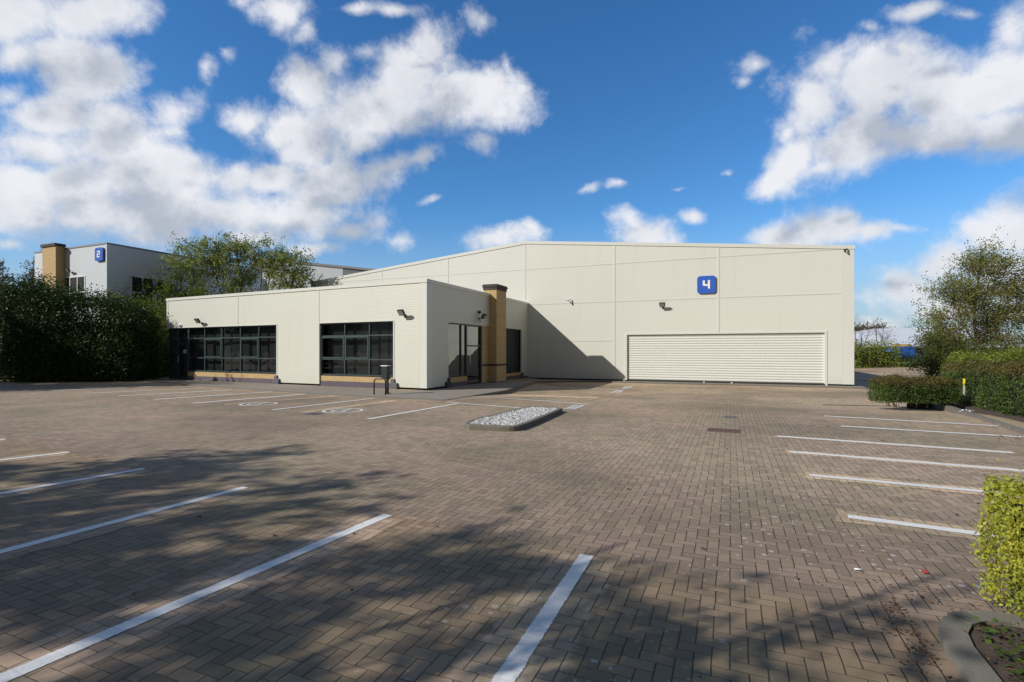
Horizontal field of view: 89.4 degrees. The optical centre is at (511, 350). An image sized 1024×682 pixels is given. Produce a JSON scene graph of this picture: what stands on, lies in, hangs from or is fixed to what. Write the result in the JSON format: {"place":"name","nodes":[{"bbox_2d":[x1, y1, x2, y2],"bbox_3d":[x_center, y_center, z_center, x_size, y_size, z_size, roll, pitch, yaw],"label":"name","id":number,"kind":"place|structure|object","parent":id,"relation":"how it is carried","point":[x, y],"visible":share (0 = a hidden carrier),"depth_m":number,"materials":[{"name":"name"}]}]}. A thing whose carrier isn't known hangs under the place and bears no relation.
{"place":"outdoors","nodes":[
{"label":"outdoors","id":0,"kind":"place"},
{"bbox_2d":[34,242,260,371],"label":"grey office building","id":1,"kind":"structure","parent":0,"point":[120,265],"depth_m":35.03,"materials":[{"name":"metal"}]},
{"bbox_2d":[65,277,83,299],"bbox_3d":[-29.647,-4.016,35.010,2.562,2.000,0.005,0,0,23],"label":"window back","id":2,"kind":"structure","parent":1,"relation":"in","point":[73,281],"depth_m":34.93,"materials":[{"name":"black glass"}]},
{"bbox_2d":[65,275,84,293],"bbox_3d":[-29.648,-4.016,35.009,2.562,2.000,0.050,0,0,23],"label":"window","id":3,"kind":"structure","parent":1,"relation":"in","point":[84,275],"depth_m":34.81,"materials":[{"name":"white plastic"}]},
{"bbox_2d":[95,247,104,260],"bbox_3d":[-26.917,-6.290,33.774,0.860,0.860,0.160,0,0,23],"label":"number sign","id":4,"kind":"object","parent":1,"relation":"attached to","point":[99,253],"visible":1,"depth_m":33.65,"materials":[{"name":"blue plastic"}]},
{"bbox_2d":[132,277,152,303],"bbox_3d":[-25.445,-4.076,35.615,0.005,2.000,1.507,0,0,23],"label":"window back","id":5,"kind":"structure","parent":1,"relation":"in","point":[138,280],"depth_m":35.38,"materials":[{"name":"black glass"}]},
{"bbox_2d":[131,275,153,300],"bbox_3d":[-25.444,-4.076,35.614,0.050,2.000,1.507,0,0,23],"label":"window","id":6,"kind":"structure","parent":1,"relation":"in","point":[131,275],"depth_m":35.42,"materials":[{"name":"white plastic"}]},
{"bbox_2d":[157,280,170,305],"bbox_3d":[-24.875,-4.076,36.965,0.005,2.000,1.133,0,0,23],"label":"window back","id":7,"kind":"structure","parent":1,"relation":"in","point":[158,280],"depth_m":36.81,"materials":[{"name":"black glass"}]},
{"bbox_2d":[156,279,171,306],"bbox_3d":[-24.873,-4.076,36.965,0.050,2.000,1.133,0,0,23],"label":"window","id":8,"kind":"structure","parent":1,"relation":"in","point":[156,279],"depth_m":36.79,"materials":[{"name":"white plastic"}]},
{"bbox_2d":[0,361,1023,681],"bbox_3d":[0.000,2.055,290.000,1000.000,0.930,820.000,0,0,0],"label":"ground","id":9,"kind":"structure","parent":0,"point":[440,541],"depth_m":4.50,"materials":[{"name":"brown brick"}]},
{"bbox_2d":[0,260,20,295],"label":"poplar","id":10,"kind":"object","parent":9,"relation":"on","point":[1,268],"visible":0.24,"depth_m":61.04,"materials":[{"name":"green plant"}]},
{"bbox_2d":[17,260,34,289],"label":"poplar","id":11,"kind":"object","parent":9,"relation":"on","point":[27,270],"visible":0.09,"depth_m":61.75,"materials":[{"name":"green plant"}]},
{"bbox_2d":[20,256,34,283],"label":"poplar","id":12,"kind":"object","parent":9,"relation":"on","point":[32,268],"visible":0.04,"depth_m":60.47,"materials":[{"name":"green plant"}]},
{"bbox_2d":[0,266,164,382],"bbox_3d":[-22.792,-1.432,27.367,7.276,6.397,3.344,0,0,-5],"label":"laurel hedge","id":13,"kind":"object","parent":9,"relation":"on","point":[97,349],"visible":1,"depth_m":26.43,"materials":[{"name":"green plant"}]},
{"bbox_2d":[92,288,129,317],"bbox_3d":[-24.847,-1.242,32.348,2.837,5.697,3.055,0,0,-13],"label":"willow sapling","id":14,"kind":"object","parent":9,"relation":"on","point":[111,296],"visible":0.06,"depth_m":31.89,"materials":[{"name":"green plant"}]},
{"bbox_2d":[87,282,184,377],"bbox_3d":[-22.706,-1.189,31.161,5.743,5.914,3.767,0,0,0],"label":"shrub bank","id":15,"kind":"object","parent":9,"relation":"on","point":[163,343],"visible":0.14,"depth_m":30.61,"materials":[{"name":"green plant"}]},
{"bbox_2d":[118,259,244,341],"bbox_3d":[-22.506,-2.245,35.150,8.436,7.779,4.652,0,0,7],"label":"shrubby tree","id":16,"kind":"object","parent":9,"relation":"on","point":[189,293],"visible":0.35,"depth_m":34.73,"materials":[{"name":"green plant"}]},
{"bbox_2d":[156,229,326,295],"bbox_3d":[-19.005,-3.481,36.329,11.980,10.275,4.368,0,0,0],"label":"leafy tree","id":17,"kind":"object","parent":9,"relation":"on","point":[218,258],"visible":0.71,"depth_m":36.12,"materials":[{"name":"green plant"}]},
{"bbox_2d":[252,258,374,290],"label":"grey shed","id":18,"kind":"structure","parent":9,"relation":"on","point":[329,271],"depth_m":60.98,"materials":[{"name":"grey metal"}]},
{"bbox_2d":[261,280,265,290],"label":"window","id":19,"kind":"structure","parent":18,"relation":"in","point":[263,281],"depth_m":61.41,"materials":[{"name":"black glass"}]},
{"bbox_2d":[304,413,323,414],"bbox_3d":[-5.002,1.595,13.042,0.350,0.009,0.350,0,0,23],"label":"drain grate","id":20,"kind":"object","parent":9,"relation":"on","point":[313,413],"visible":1,"depth_m":13.08,"materials":[{"name":"grey metal"}]},
{"bbox_2d":[166,279,528,389],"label":"office building","id":21,"kind":"structure","parent":9,"relation":"on","point":[358,335],"depth_m":24.05,"materials":[{"name":"metal"}]},
{"bbox_2d":[178,328,194,378],"bbox_3d":[-17.878,0.165,28.352,0.959,2.790,0.463,0,0,27],"label":"door","id":22,"kind":"structure","parent":21,"relation":"in","point":[185,343],"depth_m":28.39,"materials":[{"name":"black metal"}]},
{"bbox_2d":[194,318,202,324],"bbox_3d":[-16.429,-1.526,27.137,0.300,0.323,0.384,0,0,27],"label":"floodlight","id":23,"kind":"object","parent":21,"relation":"attached to","point":[197,320],"visible":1,"depth_m":27.03,"materials":[{"name":"black paint"}]},
{"bbox_2d":[188,325,275,372],"bbox_3d":[-14.295,-0.064,26.577,7.040,2.332,0.402,0,0,27],"label":"window","id":24,"kind":"structure","parent":21,"relation":"in","point":[243,349],"depth_m":26.73,"materials":[{"name":"black glass"}]},
{"bbox_2d":[321,321,392,376],"bbox_3d":[-6.725,-0.064,22.762,4.244,2.332,0.402,0,0,27],"label":"window","id":25,"kind":"structure","parent":21,"relation":"in","point":[357,348],"depth_m":22.92,"materials":[{"name":"black glass"}]},
{"bbox_2d":[397,309,405,317],"bbox_3d":[-4.468,-1.514,21.108,0.300,0.323,0.384,0,0,27],"label":"floodlight","id":26,"kind":"object","parent":21,"relation":"attached to","point":[401,312],"visible":1,"depth_m":21.00,"materials":[{"name":"black paint"}]},
{"bbox_2d":[448,323,466,376],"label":"window","id":27,"kind":"structure","parent":21,"relation":"in","point":[457,333],"depth_m":23.40,"materials":[{"name":"grey glass"}]},
{"bbox_2d":[464,325,480,383],"bbox_3d":[-1.984,0.170,24.878,0.944,2.780,1.554,0,0,0],"label":"entrance door","id":28,"kind":"structure","parent":21,"relation":"in","point":[473,375],"depth_m":24.86,"materials":[{"name":"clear glass"}]},
{"bbox_2d":[506,328,519,372],"bbox_3d":[-0.104,0.009,29.341,0.380,2.457,2.191,0,0,23],"label":"window","id":29,"kind":"structure","parent":21,"relation":"in","point":[510,333],"depth_m":29.96,"materials":[{"name":"black glass"}]},
{"bbox_2d":[140,377,862,399],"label":"footway","id":30,"kind":"structure","parent":9,"relation":"on","point":[462,390],"depth_m":21.91,"materials":[{"name":"concrete"}]},
{"bbox_2d":[373,378,385,394],"bbox_3d":[-4.778,1.328,18.704,0.639,0.664,0.120,0,0,25],"label":"cycle hoop","id":31,"kind":"object","parent":30,"relation":"on","point":[374,384],"visible":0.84,"depth_m":18.76,"materials":[{"name":"black paint"}]},
{"bbox_2d":[380,365,390,393],"bbox_3d":[-4.645,1.062,19.076,0.335,1.035,0.230,0,0,27],"label":"litter post","id":32,"kind":"object","parent":30,"relation":"on","point":[385,371],"visible":0.95,"depth_m":19.00,"materials":[{"name":"black metal"}]},
{"bbox_2d":[140,381,865,400],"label":"footway kerb","id":33,"kind":"structure","parent":9,"relation":"on","point":[509,390],"depth_m":24.68,"materials":[{"name":"grey concrete"}]},
{"bbox_2d":[464,406,562,431],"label":"traffic island","id":34,"kind":"structure","parent":9,"relation":"on","point":[520,419],"depth_m":11.26,"materials":[{"name":"gravel"}]},
{"bbox_2d":[81,407,1019,678],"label":"scattered leaves","id":35,"kind":"object","parent":9,"relation":"on","point":[627,489],"visible":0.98,"depth_m":4.95,"materials":[{"name":"brown plant"}]},
{"bbox_2d":[310,241,854,385],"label":"warehouse","id":36,"kind":"structure","parent":9,"relation":"on","point":[783,314],"depth_m":28.00,"materials":[{"name":"paint"}]},
{"bbox_2d":[659,302,664,308],"bbox_3d":[8.138,-2.437,27.972,0.310,0.323,0.384,0,0,23],"label":"floodlight","id":37,"kind":"object","parent":36,"relation":"attached to","point":[662,304],"visible":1,"depth_m":27.86,"materials":[{"name":"black paint"}]},
{"bbox_2d":[697,276,715,293],"bbox_3d":[10.236,-3.474,27.235,0.919,0.919,0.110,0,0,23],"label":"number sign","id":38,"kind":"object","parent":36,"relation":"attached to","point":[706,284],"visible":1,"depth_m":27.20,"materials":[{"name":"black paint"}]},
{"bbox_2d":[625,331,826,383],"bbox_3d":[10.848,0.345,27.105,9.764,2.610,0.172,0,0,23],"label":"roller door","id":39,"kind":"structure","parent":36,"relation":"in","point":[777,356],"depth_m":26.93,"materials":[{"name":"paint"}]},
{"bbox_2d":[707,428,739,432],"bbox_3d":[4.235,1.595,10.347,0.600,0.009,0.420,0,0,23],"label":"manhole cover","id":40,"kind":"object","parent":9,"relation":"on","point":[724,430],"visible":1,"depth_m":10.32,"materials":[{"name":"metal"}]},
{"bbox_2d":[854,316,878,350],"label":"bare tree","id":41,"kind":"object","parent":9,"relation":"on","point":[865,324],"visible":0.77,"depth_m":76.96,"materials":[{"name":"brown plant"}]},
{"bbox_2d":[865,319,895,343],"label":"bare tree","id":42,"kind":"object","parent":9,"relation":"on","point":[875,331],"visible":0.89,"depth_m":78.98,"materials":[{"name":"brown plant"}]},
{"bbox_2d":[817,570,1023,681],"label":"leaf litter","id":43,"kind":"object","parent":9,"relation":"on","point":[920,642],"visible":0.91,"depth_m":2.90,"materials":[{"name":"brown plant"}]},
{"bbox_2d":[822,402,1023,434],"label":"road kerb","id":44,"kind":"structure","parent":9,"relation":"on","point":[947,408],"depth_m":12.77,"materials":[{"name":"grey concrete"}]},
{"bbox_2d":[907,402,952,408],"bbox_3d":[13.451,1.788,16.450,1.477,0.425,3.460,0,0,39],"label":"bush bed","id":45,"kind":"object","parent":9,"relation":"on","point":[921,406],"visible":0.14,"depth_m":15.45,"materials":[{"name":"brown soil"}]},
{"bbox_2d":[866,373,961,407],"bbox_3d":[11.528,1.117,14.915,2.211,0.979,1.333,0,0,5],"label":"clipped bush","id":46,"kind":"object","parent":45,"relation":"on","point":[896,388],"visible":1,"depth_m":14.52,"materials":[{"name":"green plant"}]},
{"bbox_2d":[854,326,1023,360],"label":"distant warehouse","id":47,"kind":"structure","parent":9,"relation":"on","point":[903,335],"depth_m":94.96,"materials":[{"name":"metal"}]},
{"bbox_2d":[897,319,987,378],"bbox_3d":[27.560,0.449,32.745,5.404,4.896,4.301,0,0,0],"label":"thorn tree","id":48,"kind":"object","parent":9,"relation":"on","point":[938,359],"visible":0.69,"depth_m":32.51,"materials":[{"name":"green plant"}]},
{"bbox_2d":[908,225,1023,361],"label":"birch tree","id":49,"kind":"object","parent":9,"relation":"on","point":[995,315],"visible":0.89,"depth_m":33.12,"materials":[{"name":"green plant"}]},
{"bbox_2d":[938,610,1023,681],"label":"bed kerb","id":50,"kind":"structure","parent":9,"relation":"on","point":[966,659],"depth_m":2.75,"materials":[{"name":"grey concrete"}]},
{"bbox_2d":[943,344,1023,378],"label":"lime hedge","id":51,"kind":"object","parent":9,"relation":"on","point":[972,356],"visible":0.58,"depth_m":24.13,"materials":[{"name":"green plant"}]},
{"bbox_2d":[951,401,1023,422],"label":"hedge bed","id":52,"kind":"object","parent":9,"relation":"on","point":[977,410],"depth_m":13.34,"materials":[{"name":"brown soil"}]},
{"bbox_2d":[963,379,965,404],"bbox_3d":[13.046,1.205,14.923,0.063,0.790,0.066,0,0,0],"label":"marker post","id":53,"kind":"object","parent":52,"relation":"on","point":[964,388],"visible":0.83,"depth_m":14.90,"materials":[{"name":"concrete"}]},
{"bbox_2d":[938,358,1023,417],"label":"clipped hedge","id":54,"kind":"object","parent":52,"relation":"on","point":[996,386],"visible":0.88,"depth_m":13.72,"materials":[{"name":"green plant"}]},
{"bbox_2d":[969,625,1023,681],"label":"planting bed","id":55,"kind":"object","parent":9,"relation":"on","point":[985,651],"visible":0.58,"depth_m":2.70,"materials":[{"name":"brown soil"}]},
{"bbox_2d":[969,459,1023,618],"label":"hedge","id":56,"kind":"object","parent":55,"relation":"on","point":[1012,537],"visible":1,"depth_m":3.05,"materials":[{"name":"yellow plant"}]},
{"bbox_2d":[972,616,1023,678],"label":"bed weeds","id":57,"kind":"object","parent":55,"relation":"on","point":[1001,651],"visible":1,"depth_m":2.61,"materials":[{"name":"green plant"}]},
{"bbox_2d":[1000,308,1023,350],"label":"thorn tree","id":58,"kind":"object","parent":9,"relation":"on","point":[1021,342],"visible":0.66,"depth_m":33.04,"materials":[{"name":"green plant"}]},
{"bbox_2d":[0,0,1023,337],"label":"sky","id":59,"kind":"structure","parent":0,"point":[372,134],"materials":[{"name":"blue"}]},
{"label":"verge","id":60,"kind":"structure","parent":0,"visible":0},
{"bbox_2d":[854,318,892,331],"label":"distant tree","id":61,"kind":"object","parent":60,"relation":"on","point":[862,327],"visible":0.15,"depth_m":116.29,"materials":[{"name":"green plant"}]},
{"bbox_2d":[854,331,902,367],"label":"roadside shrubs","id":62,"kind":"object","parent":60,"relation":"on","point":[883,357],"visible":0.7,"depth_m":70.25,"materials":[{"name":"green plant"}]},
{"bbox_2d":[887,346,915,361],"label":"box trailer","id":63,"kind":"object","parent":60,"relation":"on","point":[903,348],"visible":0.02,"depth_m":81.49,"materials":[{"name":"blue metal"}]},
{"bbox_2d":[893,351,930,366],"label":"roadside shrubs","id":64,"kind":"object","parent":60,"relation":"on","point":[908,360],"visible":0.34,"depth_m":69.88,"materials":[{"name":"green plant"}]},
{"bbox_2d":[926,328,1023,366],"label":"roadside shrubs","id":65,"kind":"object","parent":60,"relation":"on","point":[983,349],"visible":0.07,"depth_m":65.83,"materials":[{"name":"green plant"}]}
]}

